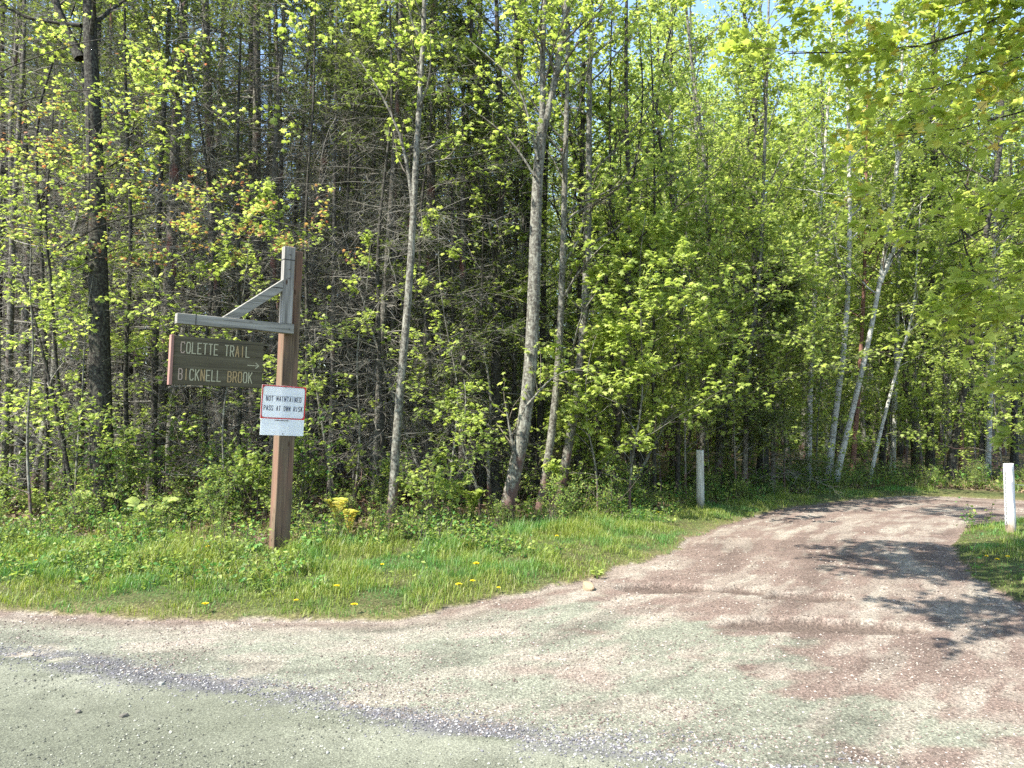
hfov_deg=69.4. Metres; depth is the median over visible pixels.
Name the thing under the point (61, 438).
dead stem
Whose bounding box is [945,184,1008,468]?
young tree
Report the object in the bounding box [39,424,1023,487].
ground
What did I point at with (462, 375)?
hemlock tree
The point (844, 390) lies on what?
maple sapling
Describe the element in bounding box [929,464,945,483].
shrub
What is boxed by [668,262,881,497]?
sapling
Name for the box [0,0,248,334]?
maple tree
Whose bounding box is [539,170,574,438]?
young tree
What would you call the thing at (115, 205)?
conifer tree
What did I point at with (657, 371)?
maple sapling
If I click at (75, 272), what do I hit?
maple sapling
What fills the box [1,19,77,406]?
conifer tree
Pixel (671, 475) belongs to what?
shrub
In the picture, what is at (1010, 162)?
conifer tree
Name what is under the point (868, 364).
young tree
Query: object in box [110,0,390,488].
conifer tree
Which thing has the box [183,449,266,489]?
shrub
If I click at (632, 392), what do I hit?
young tree
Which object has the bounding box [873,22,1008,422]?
leafy tree
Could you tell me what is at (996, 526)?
island grass
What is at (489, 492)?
dead stem
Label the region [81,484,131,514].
broadleaf plant
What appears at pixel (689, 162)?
leafy tree
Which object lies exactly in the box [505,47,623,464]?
conifer tree
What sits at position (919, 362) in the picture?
young tree
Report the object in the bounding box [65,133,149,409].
conifer tree
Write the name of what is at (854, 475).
shrub
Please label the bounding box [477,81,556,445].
conifer tree
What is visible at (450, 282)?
conifer tree
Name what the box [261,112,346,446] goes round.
conifer tree
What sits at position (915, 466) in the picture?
shrub
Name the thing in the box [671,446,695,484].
shrub
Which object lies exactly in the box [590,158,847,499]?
maple sapling
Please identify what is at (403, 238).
conifer tree
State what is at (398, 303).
conifer tree
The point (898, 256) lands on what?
birch tree
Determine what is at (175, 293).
conifer tree
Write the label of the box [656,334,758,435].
maple sapling
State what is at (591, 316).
maple sapling
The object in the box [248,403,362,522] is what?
shrub
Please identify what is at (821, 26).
birch tree
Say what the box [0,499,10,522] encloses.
shrub
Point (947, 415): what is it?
maple sapling
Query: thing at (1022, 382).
maple sapling
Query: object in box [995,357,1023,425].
maple sapling
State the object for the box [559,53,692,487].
young tree
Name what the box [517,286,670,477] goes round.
maple sapling
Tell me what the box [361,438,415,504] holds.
shrub
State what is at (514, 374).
leafy tree
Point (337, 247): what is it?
conifer tree
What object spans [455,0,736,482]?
leafy tree
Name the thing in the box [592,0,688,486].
young tree
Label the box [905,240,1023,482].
maple sapling
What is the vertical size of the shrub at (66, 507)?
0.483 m
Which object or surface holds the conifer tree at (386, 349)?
on the forest floor
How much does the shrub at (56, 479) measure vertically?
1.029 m
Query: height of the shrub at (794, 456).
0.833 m
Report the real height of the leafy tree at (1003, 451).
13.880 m
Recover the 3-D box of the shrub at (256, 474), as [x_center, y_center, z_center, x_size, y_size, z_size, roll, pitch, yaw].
[-3.557,0.978,10.304,1.662,1.899,1.277,-2,-3,39]
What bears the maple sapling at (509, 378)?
on the ground at (664, 462)
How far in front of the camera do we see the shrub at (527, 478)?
11.62 m
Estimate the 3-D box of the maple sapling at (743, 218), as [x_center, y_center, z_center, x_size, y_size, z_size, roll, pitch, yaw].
[3.925,-1.143,14.154,4.729,6.760,5.412,-2,-3,36]
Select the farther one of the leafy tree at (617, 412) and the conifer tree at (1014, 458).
the conifer tree at (1014, 458)
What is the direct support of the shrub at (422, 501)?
on the forest floor
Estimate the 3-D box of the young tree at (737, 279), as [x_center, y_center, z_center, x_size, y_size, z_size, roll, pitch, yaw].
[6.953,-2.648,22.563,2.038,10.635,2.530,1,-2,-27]
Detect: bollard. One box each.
[696,450,706,508]
[1003,463,1015,532]
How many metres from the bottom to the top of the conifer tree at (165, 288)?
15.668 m
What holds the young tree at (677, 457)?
on the forest floor
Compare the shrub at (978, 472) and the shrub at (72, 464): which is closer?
the shrub at (72, 464)
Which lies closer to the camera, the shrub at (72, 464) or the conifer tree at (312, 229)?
the shrub at (72, 464)
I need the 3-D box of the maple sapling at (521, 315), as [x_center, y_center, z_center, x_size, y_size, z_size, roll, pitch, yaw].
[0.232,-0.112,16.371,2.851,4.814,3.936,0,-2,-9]
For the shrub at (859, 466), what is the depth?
18.35 m
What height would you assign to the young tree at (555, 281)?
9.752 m
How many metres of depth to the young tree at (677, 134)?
12.88 m
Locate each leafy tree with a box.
[0,0,203,521]
[45,1,324,491]
[236,0,351,510]
[265,0,543,523]
[286,0,524,351]
[329,3,504,466]
[337,0,590,447]
[374,0,597,502]
[409,0,551,471]
[409,110,491,450]
[425,0,713,512]
[430,0,608,450]
[433,162,521,503]
[436,30,509,435]
[452,0,628,521]
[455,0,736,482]
[489,0,646,492]
[499,0,679,505]
[518,0,660,497]
[540,0,755,497]
[547,157,615,456]
[557,0,757,476]
[587,140,680,458]
[605,0,783,485]
[631,45,775,448]
[634,0,865,488]
[634,157,689,456]
[643,0,779,468]
[658,0,888,471]
[663,168,755,452]
[671,0,840,476]
[673,24,820,469]
[673,98,774,461]
[728,94,876,456]
[744,165,824,452]
[767,118,885,416]
[773,35,905,464]
[791,10,932,475]
[802,5,1022,473]
[818,106,924,457]
[820,135,949,461]
[827,1,1023,480]
[833,0,1023,476]
[834,137,920,456]
[837,0,997,467]
[848,163,920,451]
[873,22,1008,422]
[888,120,1020,457]
[902,27,1023,472]
[910,112,1006,457]
[948,112,1023,466]
[951,107,1023,454]
[955,165,1020,453]
[973,70,1023,355]
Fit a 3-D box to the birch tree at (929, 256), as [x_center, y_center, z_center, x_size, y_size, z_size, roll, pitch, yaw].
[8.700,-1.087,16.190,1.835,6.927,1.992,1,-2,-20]
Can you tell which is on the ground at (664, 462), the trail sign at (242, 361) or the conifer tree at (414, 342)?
the conifer tree at (414, 342)
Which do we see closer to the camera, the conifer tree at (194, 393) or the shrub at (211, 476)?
the shrub at (211, 476)
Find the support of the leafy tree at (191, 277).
on the forest floor
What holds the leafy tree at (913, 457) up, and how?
on the ground at (664, 462)
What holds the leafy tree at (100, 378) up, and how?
on the forest floor
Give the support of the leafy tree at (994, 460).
on the ground at (664, 462)
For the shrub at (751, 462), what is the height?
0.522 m
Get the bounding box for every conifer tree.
[0,0,114,430]
[0,0,129,490]
[0,0,155,496]
[0,0,160,510]
[0,0,185,505]
[0,0,223,487]
[0,1,199,463]
[1,0,117,454]
[1,0,151,482]
[1,1,150,485]
[1,6,79,477]
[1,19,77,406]
[1,23,83,467]
[1,44,129,452]
[1,49,79,451]
[1,76,59,446]
[1,187,57,405]
[2,0,151,471]
[2,1,112,468]
[2,65,124,469]
[2,77,116,466]
[3,0,242,477]
[5,0,349,501]
[8,0,250,509]
[14,10,181,461]
[16,0,241,475]
[19,3,183,460]
[20,8,163,471]
[26,0,265,506]
[31,0,199,434]
[33,0,363,495]
[48,19,205,463]
[61,121,153,421]
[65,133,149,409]
[70,0,303,500]
[74,0,267,483]
[98,0,405,491]
[108,2,265,464]
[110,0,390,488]
[112,99,227,469]
[114,0,351,505]
[116,0,330,465]
[116,89,205,457]
[123,132,207,444]
[137,0,399,487]
[143,44,310,469]
[143,106,207,460]
[144,73,199,394]
[160,60,301,443]
[167,0,337,476]
[170,0,375,497]
[173,0,354,450]
[173,96,230,451]
[176,99,262,435]
[184,0,449,498]
[189,5,323,453]
[191,0,421,488]
[199,1,384,474]
[222,0,377,458]
[223,7,350,456]
[229,0,456,502]
[235,0,517,506]
[261,0,413,474]
[261,9,407,468]
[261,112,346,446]
[262,0,442,479]
[263,1,441,474]
[263,8,400,474]
[265,1,458,497]
[269,42,338,463]
[271,0,504,512]
[279,0,485,489]
[289,74,407,458]
[297,2,455,470]
[300,0,505,466]
[300,32,423,449]
[302,0,576,489]
[302,116,412,452]
[308,0,492,469]
[309,0,525,508]
[317,119,439,467]
[326,0,552,500]
[329,14,488,467]
[356,54,478,452]
[366,1,556,483]
[379,0,639,490]
[396,108,473,447]
[402,201,437,453]
[424,0,606,472]
[434,97,511,445]
[437,1,589,473]
[446,115,559,460]
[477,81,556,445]
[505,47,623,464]
[511,62,639,469]
[547,75,642,457]
[668,121,758,449]
[941,58,1023,467]
[942,56,1023,472]
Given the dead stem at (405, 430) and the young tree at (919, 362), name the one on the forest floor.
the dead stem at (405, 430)
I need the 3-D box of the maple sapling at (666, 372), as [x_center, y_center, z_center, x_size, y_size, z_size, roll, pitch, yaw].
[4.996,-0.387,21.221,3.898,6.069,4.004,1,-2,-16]
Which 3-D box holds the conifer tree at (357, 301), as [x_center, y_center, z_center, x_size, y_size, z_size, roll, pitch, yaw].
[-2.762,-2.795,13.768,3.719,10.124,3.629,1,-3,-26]
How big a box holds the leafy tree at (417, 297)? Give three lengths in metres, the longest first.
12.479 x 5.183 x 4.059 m
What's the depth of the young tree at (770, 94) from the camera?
18.78 m
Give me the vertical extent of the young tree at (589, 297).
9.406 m
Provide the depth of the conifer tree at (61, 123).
17.63 m
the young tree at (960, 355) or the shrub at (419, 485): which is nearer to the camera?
the shrub at (419, 485)
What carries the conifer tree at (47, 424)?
on the forest floor
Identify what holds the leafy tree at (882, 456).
on the ground at (664, 462)
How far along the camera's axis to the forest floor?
11.49 m
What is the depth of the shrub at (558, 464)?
14.18 m
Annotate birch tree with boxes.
[765,0,944,481]
[767,0,932,478]
[823,2,972,473]
[826,0,977,484]
[867,183,956,482]
[920,0,1023,474]
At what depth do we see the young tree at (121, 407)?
15.19 m
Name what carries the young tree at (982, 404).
on the ground at (664, 462)
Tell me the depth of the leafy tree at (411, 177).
20.96 m
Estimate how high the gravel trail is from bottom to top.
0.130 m
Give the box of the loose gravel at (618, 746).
[0,637,921,767]
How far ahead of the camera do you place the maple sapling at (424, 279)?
11.33 m
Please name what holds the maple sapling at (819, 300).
on the ground at (664, 462)
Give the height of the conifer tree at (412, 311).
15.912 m
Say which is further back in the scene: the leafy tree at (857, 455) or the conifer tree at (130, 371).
the leafy tree at (857, 455)
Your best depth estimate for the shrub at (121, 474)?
12.19 m
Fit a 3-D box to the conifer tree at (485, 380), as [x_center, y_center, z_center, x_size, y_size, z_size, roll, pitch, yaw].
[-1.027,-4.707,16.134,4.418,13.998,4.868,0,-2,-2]
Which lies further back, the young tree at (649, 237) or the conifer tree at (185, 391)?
the young tree at (649, 237)
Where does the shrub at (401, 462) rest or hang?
on the forest floor
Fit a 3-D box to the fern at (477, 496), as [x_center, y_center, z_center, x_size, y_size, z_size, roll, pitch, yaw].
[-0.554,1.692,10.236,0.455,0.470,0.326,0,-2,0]
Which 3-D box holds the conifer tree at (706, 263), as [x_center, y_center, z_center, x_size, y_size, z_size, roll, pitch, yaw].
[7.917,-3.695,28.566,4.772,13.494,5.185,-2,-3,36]
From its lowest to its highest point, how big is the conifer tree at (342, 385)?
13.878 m
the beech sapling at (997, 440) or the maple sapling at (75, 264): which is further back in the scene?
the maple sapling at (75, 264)
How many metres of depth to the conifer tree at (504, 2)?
18.43 m
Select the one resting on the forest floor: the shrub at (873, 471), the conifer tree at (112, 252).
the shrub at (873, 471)
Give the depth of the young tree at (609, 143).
12.90 m
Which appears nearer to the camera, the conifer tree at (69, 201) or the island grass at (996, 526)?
the island grass at (996, 526)
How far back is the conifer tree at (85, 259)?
14.89 m
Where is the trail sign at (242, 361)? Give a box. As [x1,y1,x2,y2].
[167,331,263,387]
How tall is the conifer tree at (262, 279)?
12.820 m
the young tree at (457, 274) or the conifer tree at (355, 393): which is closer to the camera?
the young tree at (457, 274)
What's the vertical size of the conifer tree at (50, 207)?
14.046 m
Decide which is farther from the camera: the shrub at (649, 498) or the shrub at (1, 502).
the shrub at (649, 498)
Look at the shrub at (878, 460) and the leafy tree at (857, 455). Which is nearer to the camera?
the shrub at (878, 460)
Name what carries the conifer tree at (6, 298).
on the ground at (664, 462)
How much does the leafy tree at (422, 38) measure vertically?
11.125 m
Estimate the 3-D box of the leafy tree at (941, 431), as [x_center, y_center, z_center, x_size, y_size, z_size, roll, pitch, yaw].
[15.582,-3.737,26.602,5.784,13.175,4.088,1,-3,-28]
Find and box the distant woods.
[5,1,1023,452]
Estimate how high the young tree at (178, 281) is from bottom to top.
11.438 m
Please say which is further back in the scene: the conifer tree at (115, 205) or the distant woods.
the distant woods
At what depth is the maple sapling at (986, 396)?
27.67 m
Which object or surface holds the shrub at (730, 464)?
on the forest floor
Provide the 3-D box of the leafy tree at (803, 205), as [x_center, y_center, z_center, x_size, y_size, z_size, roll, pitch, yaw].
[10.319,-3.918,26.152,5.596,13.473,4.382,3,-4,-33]
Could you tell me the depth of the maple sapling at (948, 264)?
17.45 m
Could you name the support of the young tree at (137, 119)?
on the forest floor
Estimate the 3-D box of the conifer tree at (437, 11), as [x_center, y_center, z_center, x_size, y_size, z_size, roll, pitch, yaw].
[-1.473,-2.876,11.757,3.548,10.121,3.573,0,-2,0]
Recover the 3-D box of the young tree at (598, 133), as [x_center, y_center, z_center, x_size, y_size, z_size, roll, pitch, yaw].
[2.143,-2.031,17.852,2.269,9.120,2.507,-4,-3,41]
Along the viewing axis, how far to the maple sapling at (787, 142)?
15.68 m
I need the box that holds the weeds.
[0,484,1023,596]
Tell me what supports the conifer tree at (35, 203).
on the ground at (664, 462)
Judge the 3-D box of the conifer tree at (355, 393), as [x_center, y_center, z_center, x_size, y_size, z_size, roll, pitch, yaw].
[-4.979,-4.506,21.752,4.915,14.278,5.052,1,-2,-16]
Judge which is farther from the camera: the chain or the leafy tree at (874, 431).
the leafy tree at (874, 431)
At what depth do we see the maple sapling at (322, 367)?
22.59 m
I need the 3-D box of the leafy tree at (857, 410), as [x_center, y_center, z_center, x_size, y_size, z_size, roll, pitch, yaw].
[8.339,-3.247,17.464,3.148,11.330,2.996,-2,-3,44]
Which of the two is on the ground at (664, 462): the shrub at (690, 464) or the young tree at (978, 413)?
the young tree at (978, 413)
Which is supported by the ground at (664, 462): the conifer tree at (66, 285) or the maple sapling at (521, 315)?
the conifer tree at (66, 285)
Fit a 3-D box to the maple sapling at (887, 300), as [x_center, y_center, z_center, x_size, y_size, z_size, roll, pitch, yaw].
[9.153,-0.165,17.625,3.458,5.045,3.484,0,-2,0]
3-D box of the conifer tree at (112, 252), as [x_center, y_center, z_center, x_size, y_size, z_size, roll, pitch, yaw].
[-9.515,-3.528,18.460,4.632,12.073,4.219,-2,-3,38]
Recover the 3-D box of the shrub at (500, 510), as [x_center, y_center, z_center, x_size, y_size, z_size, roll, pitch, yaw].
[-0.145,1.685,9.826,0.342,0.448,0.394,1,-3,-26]
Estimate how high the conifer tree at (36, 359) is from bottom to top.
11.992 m
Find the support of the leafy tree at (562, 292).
on the forest floor
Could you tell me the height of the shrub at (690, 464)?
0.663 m
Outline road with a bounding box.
[0,654,741,767]
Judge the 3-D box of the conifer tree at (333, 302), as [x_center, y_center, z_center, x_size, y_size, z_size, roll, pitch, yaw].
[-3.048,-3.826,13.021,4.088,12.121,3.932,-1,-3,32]
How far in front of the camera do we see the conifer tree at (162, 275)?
19.03 m
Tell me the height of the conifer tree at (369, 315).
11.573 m
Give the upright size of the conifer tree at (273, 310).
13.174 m
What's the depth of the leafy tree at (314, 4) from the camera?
11.66 m
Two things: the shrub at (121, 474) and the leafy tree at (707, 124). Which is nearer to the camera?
the shrub at (121, 474)
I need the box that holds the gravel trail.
[0,496,1023,767]
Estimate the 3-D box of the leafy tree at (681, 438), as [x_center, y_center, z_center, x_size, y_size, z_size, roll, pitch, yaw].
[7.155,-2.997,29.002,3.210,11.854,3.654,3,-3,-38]
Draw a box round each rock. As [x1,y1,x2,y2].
[119,713,128,717]
[583,581,594,590]
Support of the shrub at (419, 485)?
on the forest floor
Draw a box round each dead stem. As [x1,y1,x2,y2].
[0,250,94,521]
[301,309,352,508]
[341,224,433,507]
[450,325,515,504]
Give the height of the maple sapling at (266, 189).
5.099 m
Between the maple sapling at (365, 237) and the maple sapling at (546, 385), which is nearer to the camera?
the maple sapling at (365, 237)
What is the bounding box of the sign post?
[175,246,302,550]
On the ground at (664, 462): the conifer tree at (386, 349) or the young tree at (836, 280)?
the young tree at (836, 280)
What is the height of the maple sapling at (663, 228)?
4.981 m
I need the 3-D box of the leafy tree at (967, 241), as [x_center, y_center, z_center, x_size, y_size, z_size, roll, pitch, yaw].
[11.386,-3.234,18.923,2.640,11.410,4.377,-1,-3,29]
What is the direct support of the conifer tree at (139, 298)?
on the forest floor
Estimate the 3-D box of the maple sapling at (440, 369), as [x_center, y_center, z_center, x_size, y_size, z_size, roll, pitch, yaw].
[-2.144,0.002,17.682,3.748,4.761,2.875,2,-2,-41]
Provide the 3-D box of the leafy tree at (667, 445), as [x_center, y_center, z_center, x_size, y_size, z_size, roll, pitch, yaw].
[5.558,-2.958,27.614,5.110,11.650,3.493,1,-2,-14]
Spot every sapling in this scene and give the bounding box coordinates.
[0,81,88,443]
[0,176,117,524]
[0,231,185,481]
[0,242,169,520]
[23,177,374,525]
[128,278,269,469]
[297,226,424,508]
[299,309,368,446]
[351,200,547,511]
[351,295,487,469]
[386,296,552,463]
[399,379,543,515]
[405,327,487,452]
[466,286,604,449]
[473,340,537,466]
[501,309,617,457]
[501,314,594,473]
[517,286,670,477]
[525,204,775,509]
[527,193,789,490]
[535,310,669,510]
[545,286,661,446]
[546,354,664,454]
[547,316,658,476]
[557,229,755,471]
[577,108,866,484]
[583,283,725,455]
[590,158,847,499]
[606,141,871,490]
[614,303,715,462]
[619,371,701,501]
[623,268,743,444]
[633,345,712,455]
[656,62,891,481]
[656,273,842,475]
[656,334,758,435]
[687,212,931,487]
[705,294,872,465]
[728,380,796,442]
[735,168,932,468]
[758,311,882,461]
[771,296,910,453]
[785,264,924,445]
[791,282,925,468]
[814,134,1023,474]
[823,271,1003,473]
[841,232,1023,471]
[854,111,1023,466]
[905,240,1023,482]
[939,324,1018,432]
[963,351,1023,453]
[993,332,1023,448]
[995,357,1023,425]
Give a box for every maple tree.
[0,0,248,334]
[0,34,373,509]
[669,0,1023,410]
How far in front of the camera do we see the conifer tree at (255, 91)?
14.69 m
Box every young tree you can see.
[0,34,148,499]
[3,157,72,314]
[56,2,207,266]
[73,172,153,383]
[105,88,200,481]
[152,142,241,466]
[153,134,206,457]
[403,161,457,463]
[407,184,492,470]
[417,0,513,495]
[420,74,515,476]
[444,160,522,439]
[525,0,679,494]
[535,241,576,403]
[536,209,575,437]
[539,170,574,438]
[547,106,637,464]
[549,163,613,443]
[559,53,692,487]
[567,90,701,424]
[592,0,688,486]
[593,0,727,493]
[601,126,690,472]
[614,277,670,456]
[617,0,701,497]
[643,170,675,451]
[681,111,779,465]
[690,120,792,460]
[698,15,800,473]
[719,129,778,466]
[759,171,789,402]
[794,193,873,467]
[810,259,839,455]
[831,247,890,449]
[856,83,1009,470]
[857,216,921,464]
[867,77,965,473]
[889,246,937,452]
[892,181,954,462]
[919,189,988,462]
[935,212,962,450]
[942,214,976,455]
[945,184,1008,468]
[952,158,1021,449]
[962,88,1023,420]
[994,266,1023,429]
[996,178,1023,287]
[1007,231,1023,241]
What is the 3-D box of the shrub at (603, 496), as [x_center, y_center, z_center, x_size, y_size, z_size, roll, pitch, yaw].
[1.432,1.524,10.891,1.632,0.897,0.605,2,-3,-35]
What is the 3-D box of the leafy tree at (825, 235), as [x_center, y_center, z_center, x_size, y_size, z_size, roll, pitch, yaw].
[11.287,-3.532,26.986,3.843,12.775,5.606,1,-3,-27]
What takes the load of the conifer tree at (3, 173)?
on the ground at (664, 462)
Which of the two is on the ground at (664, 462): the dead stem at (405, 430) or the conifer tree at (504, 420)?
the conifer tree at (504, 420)
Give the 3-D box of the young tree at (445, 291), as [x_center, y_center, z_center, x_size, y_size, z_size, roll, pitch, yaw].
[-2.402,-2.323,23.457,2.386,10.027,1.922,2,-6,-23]
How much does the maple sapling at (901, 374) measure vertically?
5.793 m
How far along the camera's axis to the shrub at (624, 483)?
11.82 m
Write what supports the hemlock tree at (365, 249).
on the forest floor
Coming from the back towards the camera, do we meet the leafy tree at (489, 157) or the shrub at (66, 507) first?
the leafy tree at (489, 157)
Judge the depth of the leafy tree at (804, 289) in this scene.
30.47 m
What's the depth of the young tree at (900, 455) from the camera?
23.69 m
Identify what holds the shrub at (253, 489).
on the forest floor
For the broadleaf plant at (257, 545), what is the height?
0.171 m
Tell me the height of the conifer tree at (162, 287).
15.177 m
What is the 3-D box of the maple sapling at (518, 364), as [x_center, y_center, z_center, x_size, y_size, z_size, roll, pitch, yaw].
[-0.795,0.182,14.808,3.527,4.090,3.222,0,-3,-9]
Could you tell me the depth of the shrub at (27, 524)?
8.87 m
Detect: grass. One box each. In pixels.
[1,473,1023,542]
[956,516,1023,599]
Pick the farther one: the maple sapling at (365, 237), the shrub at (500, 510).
the maple sapling at (365, 237)
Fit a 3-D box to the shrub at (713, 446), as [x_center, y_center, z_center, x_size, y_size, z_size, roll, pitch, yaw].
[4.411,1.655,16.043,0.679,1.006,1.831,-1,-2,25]
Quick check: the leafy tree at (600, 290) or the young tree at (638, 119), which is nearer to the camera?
the young tree at (638, 119)
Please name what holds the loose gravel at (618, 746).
on the road
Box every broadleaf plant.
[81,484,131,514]
[125,496,179,521]
[246,537,265,550]
[301,535,323,549]
[591,566,603,578]
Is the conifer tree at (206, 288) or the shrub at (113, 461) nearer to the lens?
the shrub at (113, 461)
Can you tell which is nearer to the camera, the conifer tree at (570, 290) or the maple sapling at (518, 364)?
the maple sapling at (518, 364)
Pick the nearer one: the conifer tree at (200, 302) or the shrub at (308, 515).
the shrub at (308, 515)
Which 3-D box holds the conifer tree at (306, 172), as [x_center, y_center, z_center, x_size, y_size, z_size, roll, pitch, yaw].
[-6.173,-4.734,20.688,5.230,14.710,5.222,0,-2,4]
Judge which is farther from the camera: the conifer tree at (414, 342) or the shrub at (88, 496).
the conifer tree at (414, 342)
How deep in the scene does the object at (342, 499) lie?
9.47 m
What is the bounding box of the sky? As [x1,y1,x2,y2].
[5,0,1023,410]
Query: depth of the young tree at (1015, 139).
19.62 m
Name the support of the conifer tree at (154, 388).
on the forest floor
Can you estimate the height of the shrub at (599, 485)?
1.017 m
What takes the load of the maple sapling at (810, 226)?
on the forest floor
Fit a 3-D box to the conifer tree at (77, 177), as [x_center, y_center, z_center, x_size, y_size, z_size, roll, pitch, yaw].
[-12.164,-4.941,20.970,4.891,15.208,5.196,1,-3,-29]
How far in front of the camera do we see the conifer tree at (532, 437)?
14.55 m
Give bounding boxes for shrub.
[0,416,43,481]
[0,425,34,494]
[0,492,16,519]
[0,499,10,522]
[1,462,59,517]
[11,511,44,536]
[32,427,89,504]
[34,447,89,498]
[44,462,126,524]
[48,494,78,530]
[63,408,179,519]
[92,511,133,528]
[93,417,192,515]
[116,464,133,500]
[123,402,221,501]
[123,476,196,537]
[162,481,202,519]
[168,472,195,503]
[177,447,262,521]
[183,414,256,505]
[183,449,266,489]
[189,464,241,529]
[202,508,234,535]
[207,399,319,520]
[227,436,270,505]
[230,462,271,509]
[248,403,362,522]
[254,468,305,521]
[292,475,309,513]
[293,454,324,501]
[297,509,318,531]
[313,461,367,518]
[320,492,358,531]
[350,481,388,509]
[359,491,403,526]
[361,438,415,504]
[379,449,407,490]
[393,408,497,520]
[403,467,433,499]
[414,487,437,510]
[428,508,443,531]
[483,435,555,505]
[489,495,511,527]
[534,470,585,521]
[549,452,573,481]
[556,401,606,492]
[560,483,584,513]
[568,446,615,502]
[570,457,653,514]
[598,455,644,505]
[602,455,626,487]
[619,461,659,502]
[642,490,659,506]
[663,456,689,487]
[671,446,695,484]
[680,454,695,476]
[701,442,733,478]
[704,441,741,474]
[704,465,725,496]
[719,460,749,498]
[748,455,756,472]
[777,454,804,484]
[781,444,805,474]
[787,448,817,475]
[803,445,840,481]
[812,421,862,473]
[830,456,869,485]
[838,465,856,490]
[845,448,866,472]
[857,465,877,484]
[859,444,895,478]
[887,460,908,479]
[890,470,903,487]
[896,452,941,477]
[912,464,940,488]
[919,438,947,467]
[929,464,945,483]
[958,461,990,486]
[960,454,996,481]
[1014,460,1023,477]
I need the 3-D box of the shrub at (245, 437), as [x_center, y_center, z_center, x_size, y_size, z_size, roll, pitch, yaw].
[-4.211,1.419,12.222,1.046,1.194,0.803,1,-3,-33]
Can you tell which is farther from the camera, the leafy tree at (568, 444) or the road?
the leafy tree at (568, 444)
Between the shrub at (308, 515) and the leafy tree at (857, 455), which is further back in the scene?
the leafy tree at (857, 455)
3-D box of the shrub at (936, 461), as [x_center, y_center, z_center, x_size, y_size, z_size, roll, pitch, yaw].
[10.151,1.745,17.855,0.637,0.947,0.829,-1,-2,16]
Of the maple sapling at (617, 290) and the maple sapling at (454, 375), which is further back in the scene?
the maple sapling at (454, 375)
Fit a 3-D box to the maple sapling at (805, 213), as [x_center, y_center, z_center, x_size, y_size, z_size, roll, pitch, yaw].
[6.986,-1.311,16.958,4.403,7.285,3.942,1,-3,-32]
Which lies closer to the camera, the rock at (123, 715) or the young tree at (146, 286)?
the rock at (123, 715)
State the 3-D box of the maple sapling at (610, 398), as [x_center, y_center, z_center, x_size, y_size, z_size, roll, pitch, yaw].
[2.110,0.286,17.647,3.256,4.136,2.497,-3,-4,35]
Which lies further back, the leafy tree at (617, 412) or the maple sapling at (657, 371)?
the maple sapling at (657, 371)
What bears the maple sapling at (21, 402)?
on the forest floor
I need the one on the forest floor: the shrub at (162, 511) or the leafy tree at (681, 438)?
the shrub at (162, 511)
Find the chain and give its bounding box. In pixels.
[1003,468,1005,522]
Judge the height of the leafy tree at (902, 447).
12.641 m
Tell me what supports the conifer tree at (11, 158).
on the forest floor
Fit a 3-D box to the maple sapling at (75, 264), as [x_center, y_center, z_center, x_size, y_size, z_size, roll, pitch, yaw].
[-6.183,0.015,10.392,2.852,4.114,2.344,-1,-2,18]
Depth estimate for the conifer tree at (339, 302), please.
24.01 m
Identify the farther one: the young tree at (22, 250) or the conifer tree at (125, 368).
the young tree at (22, 250)
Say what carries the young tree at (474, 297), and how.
on the forest floor
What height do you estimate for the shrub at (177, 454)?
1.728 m
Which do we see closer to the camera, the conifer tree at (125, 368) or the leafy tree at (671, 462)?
the conifer tree at (125, 368)
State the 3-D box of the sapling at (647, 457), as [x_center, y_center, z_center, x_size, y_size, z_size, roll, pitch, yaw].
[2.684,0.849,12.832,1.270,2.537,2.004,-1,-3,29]
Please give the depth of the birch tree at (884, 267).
15.96 m
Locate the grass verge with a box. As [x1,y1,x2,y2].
[0,486,1023,620]
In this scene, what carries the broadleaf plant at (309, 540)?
on the grass verge
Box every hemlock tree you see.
[266,37,491,481]
[296,10,580,500]
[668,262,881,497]
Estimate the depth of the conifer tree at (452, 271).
12.62 m
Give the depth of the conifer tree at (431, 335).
13.97 m
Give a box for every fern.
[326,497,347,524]
[343,509,357,531]
[443,478,466,515]
[456,489,487,519]
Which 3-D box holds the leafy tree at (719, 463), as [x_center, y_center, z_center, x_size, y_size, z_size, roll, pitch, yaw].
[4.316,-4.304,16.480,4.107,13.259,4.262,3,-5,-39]
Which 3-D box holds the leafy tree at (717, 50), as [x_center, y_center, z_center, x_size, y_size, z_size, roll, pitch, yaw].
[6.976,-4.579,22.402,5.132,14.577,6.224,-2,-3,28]
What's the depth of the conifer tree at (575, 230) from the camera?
25.93 m
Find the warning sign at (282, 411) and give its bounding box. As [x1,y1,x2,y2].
[260,384,306,435]
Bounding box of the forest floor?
[0,474,1023,543]
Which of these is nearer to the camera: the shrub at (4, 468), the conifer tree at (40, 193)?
the shrub at (4, 468)
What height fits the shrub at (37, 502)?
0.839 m
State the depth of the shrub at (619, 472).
14.05 m
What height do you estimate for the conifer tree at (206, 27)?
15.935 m
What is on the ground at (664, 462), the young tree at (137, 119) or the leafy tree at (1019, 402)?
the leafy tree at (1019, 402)
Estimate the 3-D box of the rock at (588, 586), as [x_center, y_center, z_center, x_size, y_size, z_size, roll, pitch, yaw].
[0.700,1.857,6.741,0.113,0.101,0.148,0,-2,11]
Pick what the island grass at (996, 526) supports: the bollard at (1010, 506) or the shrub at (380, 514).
the bollard at (1010, 506)

